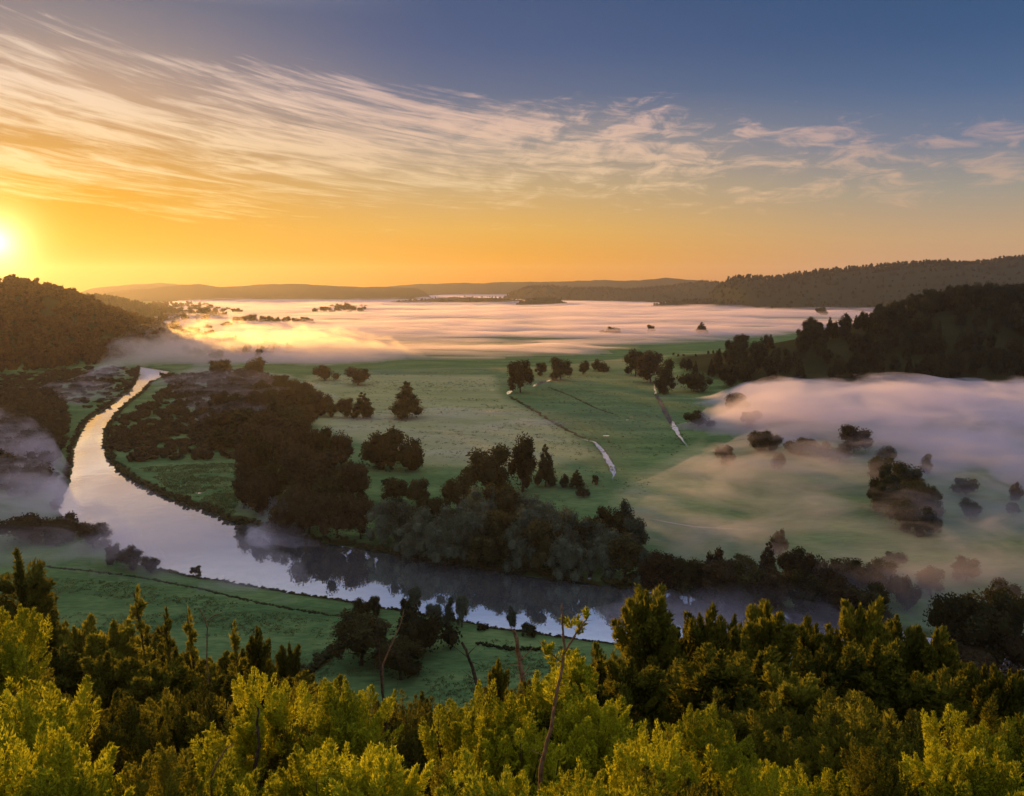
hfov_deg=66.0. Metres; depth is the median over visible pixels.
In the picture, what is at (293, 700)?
shrub
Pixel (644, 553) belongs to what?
willow tree
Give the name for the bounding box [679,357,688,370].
broadleaf tree
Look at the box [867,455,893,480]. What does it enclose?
broadleaf tree
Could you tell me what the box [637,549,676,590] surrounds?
broadleaf tree
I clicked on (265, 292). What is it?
hill
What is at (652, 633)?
cypress tree
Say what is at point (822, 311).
bush
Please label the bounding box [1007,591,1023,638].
broadleaf tree
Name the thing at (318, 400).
broadleaf tree
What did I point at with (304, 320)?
broadleaf tree
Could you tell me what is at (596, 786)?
golden shrub
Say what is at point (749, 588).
bush
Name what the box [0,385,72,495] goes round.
bank wood
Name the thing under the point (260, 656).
cypress tree
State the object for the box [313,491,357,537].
willow tree
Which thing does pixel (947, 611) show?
broadleaf tree
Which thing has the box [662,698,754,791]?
golden shrub
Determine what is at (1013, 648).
bush
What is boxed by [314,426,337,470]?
poplar tree
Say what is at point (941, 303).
conifer tree
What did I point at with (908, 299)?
poplar tree
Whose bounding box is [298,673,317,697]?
cypress tree
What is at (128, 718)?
shrub
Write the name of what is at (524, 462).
poplar tree
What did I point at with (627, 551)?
poplar tree
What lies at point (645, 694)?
cypress tree
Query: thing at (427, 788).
shrub
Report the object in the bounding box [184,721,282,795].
golden shrub
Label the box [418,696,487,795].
golden shrub
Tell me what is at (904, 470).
broadleaf tree
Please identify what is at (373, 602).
broadleaf tree
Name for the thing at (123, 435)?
scrub wood
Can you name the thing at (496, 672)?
cypress tree
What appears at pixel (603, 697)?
cypress tree
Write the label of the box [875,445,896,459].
bush
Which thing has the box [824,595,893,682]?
cypress tree
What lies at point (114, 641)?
tree
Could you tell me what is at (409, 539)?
willow tree
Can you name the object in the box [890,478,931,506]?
broadleaf tree
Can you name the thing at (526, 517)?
willow tree
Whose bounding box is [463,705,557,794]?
golden shrub
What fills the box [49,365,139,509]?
bank plants
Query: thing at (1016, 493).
bush
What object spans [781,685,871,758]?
shrub
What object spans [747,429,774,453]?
broadleaf tree
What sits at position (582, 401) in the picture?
hedge
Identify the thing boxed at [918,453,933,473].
poplar tree
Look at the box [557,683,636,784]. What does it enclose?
golden shrub
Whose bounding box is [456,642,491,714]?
dead sapling
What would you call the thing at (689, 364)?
poplar tree
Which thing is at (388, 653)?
dead tree
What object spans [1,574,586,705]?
grass
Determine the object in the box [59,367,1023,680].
river
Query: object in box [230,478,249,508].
poplar tree
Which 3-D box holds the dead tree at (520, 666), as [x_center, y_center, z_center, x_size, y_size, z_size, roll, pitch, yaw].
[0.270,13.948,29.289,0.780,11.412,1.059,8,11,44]
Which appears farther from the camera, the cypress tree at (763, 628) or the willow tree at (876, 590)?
the willow tree at (876, 590)
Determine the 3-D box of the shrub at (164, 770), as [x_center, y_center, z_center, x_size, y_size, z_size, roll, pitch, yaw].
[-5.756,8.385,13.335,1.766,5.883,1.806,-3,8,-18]
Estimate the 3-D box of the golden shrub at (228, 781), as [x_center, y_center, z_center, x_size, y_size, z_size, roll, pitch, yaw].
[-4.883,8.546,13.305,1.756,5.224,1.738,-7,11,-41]
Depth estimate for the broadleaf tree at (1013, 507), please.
310.92 m
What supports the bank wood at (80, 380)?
on the ground at (966, 424)
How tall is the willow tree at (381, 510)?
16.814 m
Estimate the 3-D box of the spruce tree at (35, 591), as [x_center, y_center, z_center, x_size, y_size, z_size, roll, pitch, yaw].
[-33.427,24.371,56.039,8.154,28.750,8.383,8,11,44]
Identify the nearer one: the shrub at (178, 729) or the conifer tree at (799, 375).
the shrub at (178, 729)
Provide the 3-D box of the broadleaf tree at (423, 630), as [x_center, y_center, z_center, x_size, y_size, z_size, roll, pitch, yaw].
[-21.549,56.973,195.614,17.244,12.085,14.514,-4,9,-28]
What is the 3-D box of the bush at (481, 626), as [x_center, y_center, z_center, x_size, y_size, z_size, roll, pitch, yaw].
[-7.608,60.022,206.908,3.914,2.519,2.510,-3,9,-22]
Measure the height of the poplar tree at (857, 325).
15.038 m
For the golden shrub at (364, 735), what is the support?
on the ground at (966, 424)
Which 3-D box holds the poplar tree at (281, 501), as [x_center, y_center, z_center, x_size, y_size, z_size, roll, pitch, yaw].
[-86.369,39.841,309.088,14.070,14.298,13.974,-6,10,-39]
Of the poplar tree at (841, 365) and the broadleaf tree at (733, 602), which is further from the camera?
the poplar tree at (841, 365)
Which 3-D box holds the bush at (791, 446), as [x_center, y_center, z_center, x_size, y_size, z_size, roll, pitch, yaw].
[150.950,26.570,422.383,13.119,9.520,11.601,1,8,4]
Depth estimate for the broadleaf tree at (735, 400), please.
560.71 m
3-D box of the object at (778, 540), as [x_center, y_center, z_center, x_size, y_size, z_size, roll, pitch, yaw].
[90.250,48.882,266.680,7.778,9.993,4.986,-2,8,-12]
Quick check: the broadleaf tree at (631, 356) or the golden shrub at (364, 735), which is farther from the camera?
the broadleaf tree at (631, 356)
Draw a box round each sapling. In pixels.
[126,584,161,670]
[156,606,176,666]
[181,605,202,681]
[209,743,232,795]
[226,620,249,684]
[240,704,260,795]
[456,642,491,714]
[534,603,590,788]
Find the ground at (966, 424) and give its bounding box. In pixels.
[0,292,1023,729]
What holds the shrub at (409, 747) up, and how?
on the ground at (966, 424)
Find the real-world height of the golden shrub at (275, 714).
9.048 m
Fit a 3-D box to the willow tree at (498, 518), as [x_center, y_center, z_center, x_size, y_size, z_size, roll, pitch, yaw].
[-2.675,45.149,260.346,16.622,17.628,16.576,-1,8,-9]
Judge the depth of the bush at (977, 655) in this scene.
183.39 m
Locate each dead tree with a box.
[367,613,386,757]
[382,610,405,729]
[504,628,533,693]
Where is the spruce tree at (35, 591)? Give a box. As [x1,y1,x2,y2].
[0,545,66,691]
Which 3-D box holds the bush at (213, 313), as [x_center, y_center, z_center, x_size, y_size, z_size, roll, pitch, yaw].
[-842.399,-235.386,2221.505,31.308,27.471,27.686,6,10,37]
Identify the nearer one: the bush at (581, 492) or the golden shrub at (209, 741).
the golden shrub at (209, 741)
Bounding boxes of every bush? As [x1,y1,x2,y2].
[0,512,53,543]
[38,510,85,546]
[104,541,121,565]
[170,321,179,325]
[203,324,213,330]
[208,310,219,318]
[240,315,248,323]
[258,316,266,324]
[271,317,280,324]
[292,318,299,324]
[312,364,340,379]
[342,302,349,310]
[476,623,488,630]
[521,621,536,637]
[559,473,568,487]
[575,487,590,497]
[591,358,609,371]
[592,475,598,484]
[604,326,621,334]
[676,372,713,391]
[683,410,716,427]
[706,547,726,567]
[743,574,779,614]
[767,434,783,450]
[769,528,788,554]
[770,452,785,468]
[783,439,803,455]
[807,552,828,575]
[813,441,840,459]
[815,307,828,315]
[816,567,850,613]
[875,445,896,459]
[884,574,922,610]
[948,634,1009,683]
[949,476,979,494]
[989,633,1023,673]
[1008,482,1023,500]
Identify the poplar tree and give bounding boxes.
[221,393,249,408]
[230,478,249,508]
[231,443,258,485]
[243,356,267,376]
[248,461,298,503]
[252,379,270,391]
[274,482,307,511]
[286,378,300,393]
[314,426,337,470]
[324,401,336,416]
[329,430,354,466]
[400,597,410,611]
[408,585,421,614]
[441,595,454,626]
[455,593,468,626]
[506,431,538,491]
[506,604,516,630]
[578,360,589,373]
[606,532,642,583]
[619,498,634,519]
[652,357,675,393]
[687,358,692,369]
[712,350,722,371]
[763,334,769,347]
[797,327,813,357]
[836,356,847,378]
[837,312,852,330]
[853,316,860,328]
[860,315,869,331]
[872,352,885,370]
[876,361,885,380]
[885,299,897,308]
[887,306,898,319]
[904,293,913,305]
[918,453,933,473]
[922,353,935,374]
[939,363,948,380]
[944,286,955,308]
[962,284,969,291]
[983,281,994,292]
[986,332,996,349]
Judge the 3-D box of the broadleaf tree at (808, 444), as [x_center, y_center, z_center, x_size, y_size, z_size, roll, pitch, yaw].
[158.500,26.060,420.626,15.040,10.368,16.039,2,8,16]
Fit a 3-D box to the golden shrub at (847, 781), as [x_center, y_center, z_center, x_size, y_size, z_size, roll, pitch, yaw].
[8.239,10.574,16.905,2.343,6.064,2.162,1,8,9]
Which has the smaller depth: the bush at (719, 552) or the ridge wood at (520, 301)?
the bush at (719, 552)
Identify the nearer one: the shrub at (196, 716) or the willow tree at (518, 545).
the shrub at (196, 716)
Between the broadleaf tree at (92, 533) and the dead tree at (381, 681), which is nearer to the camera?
the dead tree at (381, 681)
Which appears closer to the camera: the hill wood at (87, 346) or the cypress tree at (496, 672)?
the cypress tree at (496, 672)
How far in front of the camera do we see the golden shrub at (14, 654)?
28.32 m
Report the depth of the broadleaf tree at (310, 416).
508.55 m
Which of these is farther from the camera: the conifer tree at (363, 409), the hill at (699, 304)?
the hill at (699, 304)
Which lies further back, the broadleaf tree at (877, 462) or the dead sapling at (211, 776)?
the broadleaf tree at (877, 462)
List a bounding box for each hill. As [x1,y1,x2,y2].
[82,283,230,293]
[102,284,436,300]
[103,300,198,317]
[388,278,719,297]
[389,297,519,303]
[505,282,719,301]
[515,297,566,304]
[642,300,728,307]
[701,259,1023,312]
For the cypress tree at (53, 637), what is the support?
on the ground at (966, 424)
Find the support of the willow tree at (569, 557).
on the ground at (966, 424)
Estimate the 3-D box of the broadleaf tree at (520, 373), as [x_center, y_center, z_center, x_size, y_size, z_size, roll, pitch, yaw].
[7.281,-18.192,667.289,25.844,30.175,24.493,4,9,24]
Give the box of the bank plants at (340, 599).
[157,567,615,644]
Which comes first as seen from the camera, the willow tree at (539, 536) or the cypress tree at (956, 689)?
the cypress tree at (956, 689)
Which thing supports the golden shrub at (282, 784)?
on the ground at (966, 424)
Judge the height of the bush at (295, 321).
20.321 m
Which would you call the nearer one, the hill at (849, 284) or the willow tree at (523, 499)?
the willow tree at (523, 499)
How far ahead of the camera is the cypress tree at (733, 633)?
44.00 m
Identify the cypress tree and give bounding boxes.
[13,609,70,690]
[41,612,97,664]
[140,625,168,664]
[156,641,208,680]
[178,663,227,712]
[196,655,220,671]
[215,648,245,681]
[217,666,276,733]
[243,625,278,686]
[266,658,276,670]
[275,640,301,683]
[276,669,313,706]
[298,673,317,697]
[299,694,353,752]
[312,673,342,696]
[483,657,509,722]
[547,648,609,745]
[589,641,622,691]
[595,685,634,740]
[603,656,677,752]
[608,583,692,675]
[648,626,694,661]
[648,657,684,739]
[663,642,765,735]
[674,603,729,663]
[714,613,742,655]
[725,645,791,694]
[726,598,803,679]
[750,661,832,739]
[791,613,839,678]
[797,643,865,711]
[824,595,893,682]
[835,636,920,738]
[872,665,954,751]
[884,613,927,678]
[903,624,965,690]
[910,664,976,732]
[952,646,975,667]
[954,661,1004,725]
[980,663,1023,733]
[1010,668,1023,712]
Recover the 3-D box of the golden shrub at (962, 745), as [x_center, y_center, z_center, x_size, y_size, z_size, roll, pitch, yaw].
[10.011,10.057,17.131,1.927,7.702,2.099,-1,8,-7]
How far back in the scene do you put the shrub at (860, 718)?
24.26 m
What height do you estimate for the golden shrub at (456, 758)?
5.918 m
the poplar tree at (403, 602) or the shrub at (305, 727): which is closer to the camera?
the shrub at (305, 727)
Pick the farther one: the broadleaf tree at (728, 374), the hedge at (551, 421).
the broadleaf tree at (728, 374)
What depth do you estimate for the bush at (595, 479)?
358.00 m
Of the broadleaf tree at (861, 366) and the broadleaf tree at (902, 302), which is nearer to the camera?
the broadleaf tree at (861, 366)
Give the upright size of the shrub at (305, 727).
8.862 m
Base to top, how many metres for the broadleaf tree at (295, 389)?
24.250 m
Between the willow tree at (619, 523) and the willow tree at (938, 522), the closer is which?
the willow tree at (619, 523)
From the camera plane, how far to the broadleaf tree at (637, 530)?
255.38 m
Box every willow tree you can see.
[267,504,305,533]
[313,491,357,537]
[363,498,402,544]
[384,496,420,538]
[391,520,427,559]
[409,505,449,555]
[411,496,438,521]
[422,525,468,565]
[428,496,456,520]
[432,502,465,529]
[447,510,488,562]
[458,485,498,520]
[463,508,490,538]
[467,526,512,569]
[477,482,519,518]
[481,509,525,564]
[501,522,536,572]
[509,488,531,513]
[514,504,544,540]
[520,518,564,570]
[527,494,559,525]
[543,505,586,553]
[544,534,589,582]
[572,515,594,558]
[576,517,609,557]
[584,527,621,578]
[591,513,611,528]
[610,515,634,536]
[632,548,652,586]
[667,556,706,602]
[757,563,797,611]
[845,581,893,624]
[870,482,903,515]
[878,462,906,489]
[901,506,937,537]
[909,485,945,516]
[924,515,943,533]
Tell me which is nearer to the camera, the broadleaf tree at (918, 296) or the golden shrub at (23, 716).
the golden shrub at (23, 716)
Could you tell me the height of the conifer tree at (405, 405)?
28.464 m
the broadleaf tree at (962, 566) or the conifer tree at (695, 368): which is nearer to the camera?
the broadleaf tree at (962, 566)
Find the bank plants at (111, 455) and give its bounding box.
[100,380,641,588]
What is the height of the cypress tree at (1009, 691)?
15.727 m
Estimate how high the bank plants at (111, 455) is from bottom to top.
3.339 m
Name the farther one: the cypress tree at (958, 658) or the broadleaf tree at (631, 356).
the broadleaf tree at (631, 356)
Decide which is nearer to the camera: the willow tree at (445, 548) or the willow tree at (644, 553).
the willow tree at (644, 553)
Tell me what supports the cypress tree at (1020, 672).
on the ground at (966, 424)
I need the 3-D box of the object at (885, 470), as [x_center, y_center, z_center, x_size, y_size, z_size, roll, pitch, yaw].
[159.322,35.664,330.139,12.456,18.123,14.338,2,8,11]
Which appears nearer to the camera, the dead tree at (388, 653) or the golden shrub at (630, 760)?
the golden shrub at (630, 760)
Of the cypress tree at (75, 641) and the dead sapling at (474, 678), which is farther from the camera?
the cypress tree at (75, 641)
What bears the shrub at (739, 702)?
on the ground at (966, 424)
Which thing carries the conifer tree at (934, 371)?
on the ground at (966, 424)
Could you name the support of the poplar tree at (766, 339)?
on the ground at (966, 424)
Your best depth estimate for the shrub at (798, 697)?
28.38 m
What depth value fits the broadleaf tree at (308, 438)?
376.75 m
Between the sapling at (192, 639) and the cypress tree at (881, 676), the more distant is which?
the sapling at (192, 639)
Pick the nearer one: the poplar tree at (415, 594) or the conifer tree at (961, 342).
the poplar tree at (415, 594)
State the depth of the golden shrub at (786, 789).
16.47 m
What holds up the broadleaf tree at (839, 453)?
on the ground at (966, 424)
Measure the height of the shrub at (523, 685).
8.098 m
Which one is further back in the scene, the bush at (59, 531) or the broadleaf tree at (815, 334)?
the broadleaf tree at (815, 334)
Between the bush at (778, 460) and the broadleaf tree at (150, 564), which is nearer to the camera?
the broadleaf tree at (150, 564)
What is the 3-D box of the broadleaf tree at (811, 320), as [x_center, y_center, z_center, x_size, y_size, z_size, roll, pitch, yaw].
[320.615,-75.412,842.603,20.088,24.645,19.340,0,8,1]
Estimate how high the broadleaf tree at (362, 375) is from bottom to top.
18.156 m
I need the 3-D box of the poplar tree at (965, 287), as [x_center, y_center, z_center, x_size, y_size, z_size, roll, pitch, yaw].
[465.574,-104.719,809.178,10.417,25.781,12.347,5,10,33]
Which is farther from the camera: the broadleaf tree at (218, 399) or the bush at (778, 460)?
the broadleaf tree at (218, 399)
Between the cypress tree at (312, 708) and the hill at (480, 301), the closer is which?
the cypress tree at (312, 708)
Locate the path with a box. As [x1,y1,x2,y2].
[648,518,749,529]
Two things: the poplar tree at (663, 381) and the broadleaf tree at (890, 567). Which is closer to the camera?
the broadleaf tree at (890, 567)
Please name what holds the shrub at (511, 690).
on the ground at (966, 424)
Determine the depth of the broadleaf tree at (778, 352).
765.81 m
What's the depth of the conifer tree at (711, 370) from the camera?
757.52 m
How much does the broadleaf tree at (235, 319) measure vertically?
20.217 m
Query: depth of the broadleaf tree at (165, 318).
1931.84 m
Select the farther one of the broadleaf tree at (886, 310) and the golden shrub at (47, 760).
the broadleaf tree at (886, 310)
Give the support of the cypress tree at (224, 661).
on the ground at (966, 424)
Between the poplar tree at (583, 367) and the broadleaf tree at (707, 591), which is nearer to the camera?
the broadleaf tree at (707, 591)
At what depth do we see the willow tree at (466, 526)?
256.61 m
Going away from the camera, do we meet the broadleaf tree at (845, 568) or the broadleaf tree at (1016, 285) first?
the broadleaf tree at (845, 568)
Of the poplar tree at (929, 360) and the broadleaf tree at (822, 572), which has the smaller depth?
the broadleaf tree at (822, 572)
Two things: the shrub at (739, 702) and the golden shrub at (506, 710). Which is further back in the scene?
the shrub at (739, 702)
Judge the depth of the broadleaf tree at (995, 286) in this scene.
798.38 m
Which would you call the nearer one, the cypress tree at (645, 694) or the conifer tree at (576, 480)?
the cypress tree at (645, 694)
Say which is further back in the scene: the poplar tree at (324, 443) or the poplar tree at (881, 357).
the poplar tree at (881, 357)
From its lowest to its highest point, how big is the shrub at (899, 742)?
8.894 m
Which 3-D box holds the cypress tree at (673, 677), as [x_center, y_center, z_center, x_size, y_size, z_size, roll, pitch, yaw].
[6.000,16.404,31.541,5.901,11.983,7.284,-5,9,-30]
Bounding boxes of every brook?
[532,380,550,386]
[575,437,615,478]
[654,386,687,447]
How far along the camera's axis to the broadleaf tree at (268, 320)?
1886.01 m
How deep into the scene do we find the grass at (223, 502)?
365.78 m
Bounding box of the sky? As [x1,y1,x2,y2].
[0,0,1023,291]
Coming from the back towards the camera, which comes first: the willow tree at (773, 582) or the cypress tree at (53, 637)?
the willow tree at (773, 582)
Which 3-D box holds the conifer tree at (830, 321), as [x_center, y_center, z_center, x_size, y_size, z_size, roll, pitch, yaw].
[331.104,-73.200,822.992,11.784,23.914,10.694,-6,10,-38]
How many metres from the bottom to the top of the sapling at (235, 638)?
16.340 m
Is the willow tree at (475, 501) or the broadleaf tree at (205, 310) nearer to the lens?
the willow tree at (475, 501)
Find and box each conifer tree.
[348,392,375,418]
[388,381,424,420]
[532,444,558,486]
[567,470,584,488]
[692,360,698,373]
[695,322,708,334]
[707,359,715,376]
[757,541,777,576]
[766,334,775,348]
[792,358,807,382]
[826,317,833,336]
[831,322,839,338]
[904,355,914,379]
[930,289,940,311]
[930,353,940,376]
[938,289,945,310]
[953,329,967,351]
[1013,352,1023,375]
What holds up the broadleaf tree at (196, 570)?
on the ground at (966, 424)
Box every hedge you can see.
[42,565,340,616]
[300,637,345,672]
[475,641,540,650]
[510,396,584,437]
[548,387,612,413]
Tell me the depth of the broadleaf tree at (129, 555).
250.17 m
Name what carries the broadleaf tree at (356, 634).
on the ground at (966, 424)
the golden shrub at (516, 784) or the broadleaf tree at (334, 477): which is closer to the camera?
the golden shrub at (516, 784)
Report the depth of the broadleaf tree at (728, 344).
810.85 m
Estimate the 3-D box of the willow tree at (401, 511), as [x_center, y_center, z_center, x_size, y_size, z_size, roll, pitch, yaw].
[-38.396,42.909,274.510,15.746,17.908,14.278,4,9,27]
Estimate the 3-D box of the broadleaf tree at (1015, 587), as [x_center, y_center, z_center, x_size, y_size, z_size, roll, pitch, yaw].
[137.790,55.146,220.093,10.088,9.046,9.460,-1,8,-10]
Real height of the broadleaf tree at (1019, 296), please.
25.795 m
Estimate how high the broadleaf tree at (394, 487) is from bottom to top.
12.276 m
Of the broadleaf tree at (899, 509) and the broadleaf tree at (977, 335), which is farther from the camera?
the broadleaf tree at (977, 335)
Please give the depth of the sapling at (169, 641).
40.05 m
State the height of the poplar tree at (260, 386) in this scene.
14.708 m
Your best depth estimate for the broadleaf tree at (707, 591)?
228.13 m
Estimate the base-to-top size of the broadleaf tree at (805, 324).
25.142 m
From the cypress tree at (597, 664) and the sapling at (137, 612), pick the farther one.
the sapling at (137, 612)
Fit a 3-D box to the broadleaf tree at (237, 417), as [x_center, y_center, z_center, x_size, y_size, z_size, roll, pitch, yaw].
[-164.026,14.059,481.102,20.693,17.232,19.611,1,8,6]
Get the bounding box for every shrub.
[0,601,52,707]
[0,657,82,765]
[0,672,114,794]
[0,716,123,795]
[14,753,135,795]
[21,643,89,706]
[62,683,168,794]
[79,650,142,741]
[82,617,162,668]
[89,682,188,795]
[91,653,193,743]
[113,742,208,795]
[137,673,237,795]
[151,684,302,792]
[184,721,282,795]
[196,744,265,795]
[226,653,312,793]
[229,766,321,795]
[257,722,326,793]
[264,676,321,771]
[264,742,380,795]
[289,709,314,742]
[298,679,403,783]
[305,674,386,770]
[317,733,434,795]
[353,696,389,733]
[359,692,410,747]
[377,688,470,795]
[399,746,463,795]
[408,716,456,794]
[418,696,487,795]
[421,747,531,795]
[430,729,520,795]
[452,678,539,785]
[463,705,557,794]
[469,681,575,785]
[471,769,534,795]
[474,688,516,716]
[497,659,627,785]
[517,716,614,795]
[537,756,605,795]
[555,771,684,795]
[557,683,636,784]
[565,711,659,795]
[603,718,702,794]
[636,723,739,795]
[636,763,723,795]
[642,686,805,788]
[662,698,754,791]
[681,741,780,795]
[713,737,751,779]
[723,687,848,793]
[746,729,856,795]
[751,759,816,795]
[772,759,847,795]
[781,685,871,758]
[786,689,929,795]
[836,721,925,789]
[840,761,932,795]
[841,735,925,795]
[867,700,965,776]
[900,730,998,795]
[915,722,955,762]
[919,684,1020,795]
[924,738,1023,795]
[944,694,1023,787]
[978,715,1023,790]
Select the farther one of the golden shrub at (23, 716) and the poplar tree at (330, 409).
the poplar tree at (330, 409)
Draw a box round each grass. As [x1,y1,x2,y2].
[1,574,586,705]
[140,462,238,513]
[302,370,717,504]
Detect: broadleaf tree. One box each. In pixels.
[75,522,113,547]
[117,544,143,570]
[138,556,160,572]
[158,315,170,322]
[189,565,200,573]
[195,307,210,317]
[206,390,229,407]
[207,359,232,375]
[220,321,232,327]
[226,407,254,433]
[232,317,239,324]
[232,368,255,377]
[243,390,267,409]
[244,470,278,515]
[247,314,258,324]
[265,316,273,323]
[272,374,288,390]
[281,316,290,323]
[290,381,310,405]
[294,384,317,406]
[297,426,320,455]
[298,404,317,425]
[300,317,308,324]
[310,390,333,415]
[326,459,355,497]
[327,607,392,665]
[334,304,342,310]
[336,397,353,417]
[340,461,371,500]
[343,495,373,538]
[344,366,369,384]
[349,305,356,311]
[352,597,371,615]
[358,425,424,471]
[367,595,381,615]
[371,634,425,680]
[381,477,409,503]
[392,604,462,652]
[405,477,430,506]
[424,603,442,623]
[439,471,473,505]
[460,442,513,494]
[506,359,534,392]
[535,362,546,375]
[549,357,572,380]
[592,505,625,529]
[620,515,649,550]
[622,348,642,375]
[634,350,663,382]
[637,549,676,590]
[647,325,654,333]
[665,556,688,585]
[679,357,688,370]
[687,565,714,594]
[697,557,739,606]
[712,571,743,608]
[713,445,736,464]
[716,363,746,386]
[723,339,733,362]
[723,392,750,411]
[726,553,758,573]
[726,560,767,607]
[732,333,749,349]
[732,342,748,364]
[740,357,756,383]
[740,410,762,426]
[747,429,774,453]
[749,341,768,358]
[762,354,782,379]
[770,347,781,357]
[775,546,806,570]
[781,552,818,596]
[783,568,830,615]
[795,328,801,344]
[795,437,819,455]
[801,321,813,328]
[806,316,822,327]
[807,325,821,348]
[809,565,848,586]
[811,323,824,342]
[818,573,859,621]
[821,326,832,340]
[826,364,837,380]
[826,557,863,588]
[828,448,851,461]
[838,325,848,339]
[838,424,874,453]
[850,351,869,377]
[852,562,886,593]
[866,312,874,324]
[866,477,888,501]
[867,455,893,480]
[871,556,898,582]
[872,308,886,321]
[880,307,894,319]
[880,551,909,572]
[886,496,920,532]
[889,355,901,369]
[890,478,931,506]
[891,460,925,484]
[896,299,906,308]
[896,304,906,314]
[906,299,919,316]
[912,293,922,300]
[913,360,926,377]
[914,565,945,594]
[922,288,933,298]
[922,591,974,645]
[939,359,958,376]
[945,284,956,307]
[950,555,982,580]
[958,581,1017,664]
[959,497,982,518]
[963,325,987,349]
[971,282,987,304]
[986,577,1023,600]
[992,284,1007,305]
[994,285,1007,292]
[1005,282,1020,306]
[1006,502,1020,514]
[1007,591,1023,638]
[1015,284,1023,303]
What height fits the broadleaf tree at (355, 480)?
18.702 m
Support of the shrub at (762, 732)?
on the ground at (966, 424)
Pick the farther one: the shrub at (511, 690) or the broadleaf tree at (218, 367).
the broadleaf tree at (218, 367)
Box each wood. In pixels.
[0,274,216,371]
[0,365,140,407]
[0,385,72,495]
[86,293,187,314]
[104,371,338,461]
[139,301,242,322]
[161,324,295,359]
[313,303,367,312]
[392,296,522,302]
[503,279,721,300]
[516,296,566,304]
[648,298,728,306]
[704,254,1023,309]
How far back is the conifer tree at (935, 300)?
801.58 m
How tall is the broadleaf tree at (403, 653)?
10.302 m
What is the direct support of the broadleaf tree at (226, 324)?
on the ground at (966, 424)
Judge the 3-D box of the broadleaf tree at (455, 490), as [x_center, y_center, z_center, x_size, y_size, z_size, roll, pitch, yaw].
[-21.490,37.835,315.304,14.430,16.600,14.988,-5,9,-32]
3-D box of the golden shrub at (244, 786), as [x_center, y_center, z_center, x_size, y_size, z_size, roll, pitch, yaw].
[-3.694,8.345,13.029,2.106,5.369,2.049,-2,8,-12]
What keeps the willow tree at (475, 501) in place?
on the ground at (966, 424)
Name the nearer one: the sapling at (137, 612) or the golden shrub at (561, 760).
the golden shrub at (561, 760)
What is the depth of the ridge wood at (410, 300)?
4255.02 m
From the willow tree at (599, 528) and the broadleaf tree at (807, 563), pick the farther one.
the willow tree at (599, 528)
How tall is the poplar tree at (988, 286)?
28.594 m
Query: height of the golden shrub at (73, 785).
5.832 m
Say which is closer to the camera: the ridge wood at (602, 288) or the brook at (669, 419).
the brook at (669, 419)
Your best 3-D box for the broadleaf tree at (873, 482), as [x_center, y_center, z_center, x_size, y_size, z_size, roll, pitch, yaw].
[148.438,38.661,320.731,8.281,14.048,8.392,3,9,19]
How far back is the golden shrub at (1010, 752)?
16.59 m
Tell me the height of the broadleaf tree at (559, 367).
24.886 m
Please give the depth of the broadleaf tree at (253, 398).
560.65 m
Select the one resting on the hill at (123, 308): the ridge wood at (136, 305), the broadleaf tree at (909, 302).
the ridge wood at (136, 305)
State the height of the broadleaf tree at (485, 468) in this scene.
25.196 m
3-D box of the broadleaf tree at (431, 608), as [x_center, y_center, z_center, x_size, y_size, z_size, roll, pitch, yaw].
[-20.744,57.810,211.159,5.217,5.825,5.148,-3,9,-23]
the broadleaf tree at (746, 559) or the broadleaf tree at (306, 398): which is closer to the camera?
the broadleaf tree at (746, 559)
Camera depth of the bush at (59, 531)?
276.94 m
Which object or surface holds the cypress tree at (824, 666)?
on the ground at (966, 424)
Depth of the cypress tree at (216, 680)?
38.65 m
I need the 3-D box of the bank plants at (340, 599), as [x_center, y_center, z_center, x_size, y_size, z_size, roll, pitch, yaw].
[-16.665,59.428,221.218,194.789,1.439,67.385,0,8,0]
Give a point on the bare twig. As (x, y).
(207, 644)
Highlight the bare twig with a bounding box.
[198,607,221,698]
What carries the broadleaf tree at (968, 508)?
on the ground at (966, 424)
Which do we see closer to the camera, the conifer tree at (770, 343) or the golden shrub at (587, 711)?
the golden shrub at (587, 711)
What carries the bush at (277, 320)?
on the ground at (966, 424)
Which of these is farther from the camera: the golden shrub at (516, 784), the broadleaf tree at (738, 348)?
the broadleaf tree at (738, 348)
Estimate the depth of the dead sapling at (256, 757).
17.20 m
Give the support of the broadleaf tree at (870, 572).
on the ground at (966, 424)
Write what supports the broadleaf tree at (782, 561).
on the ground at (966, 424)
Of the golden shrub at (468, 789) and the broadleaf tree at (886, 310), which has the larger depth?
the broadleaf tree at (886, 310)
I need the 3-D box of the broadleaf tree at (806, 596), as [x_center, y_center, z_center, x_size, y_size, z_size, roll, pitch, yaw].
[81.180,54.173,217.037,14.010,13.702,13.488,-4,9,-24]

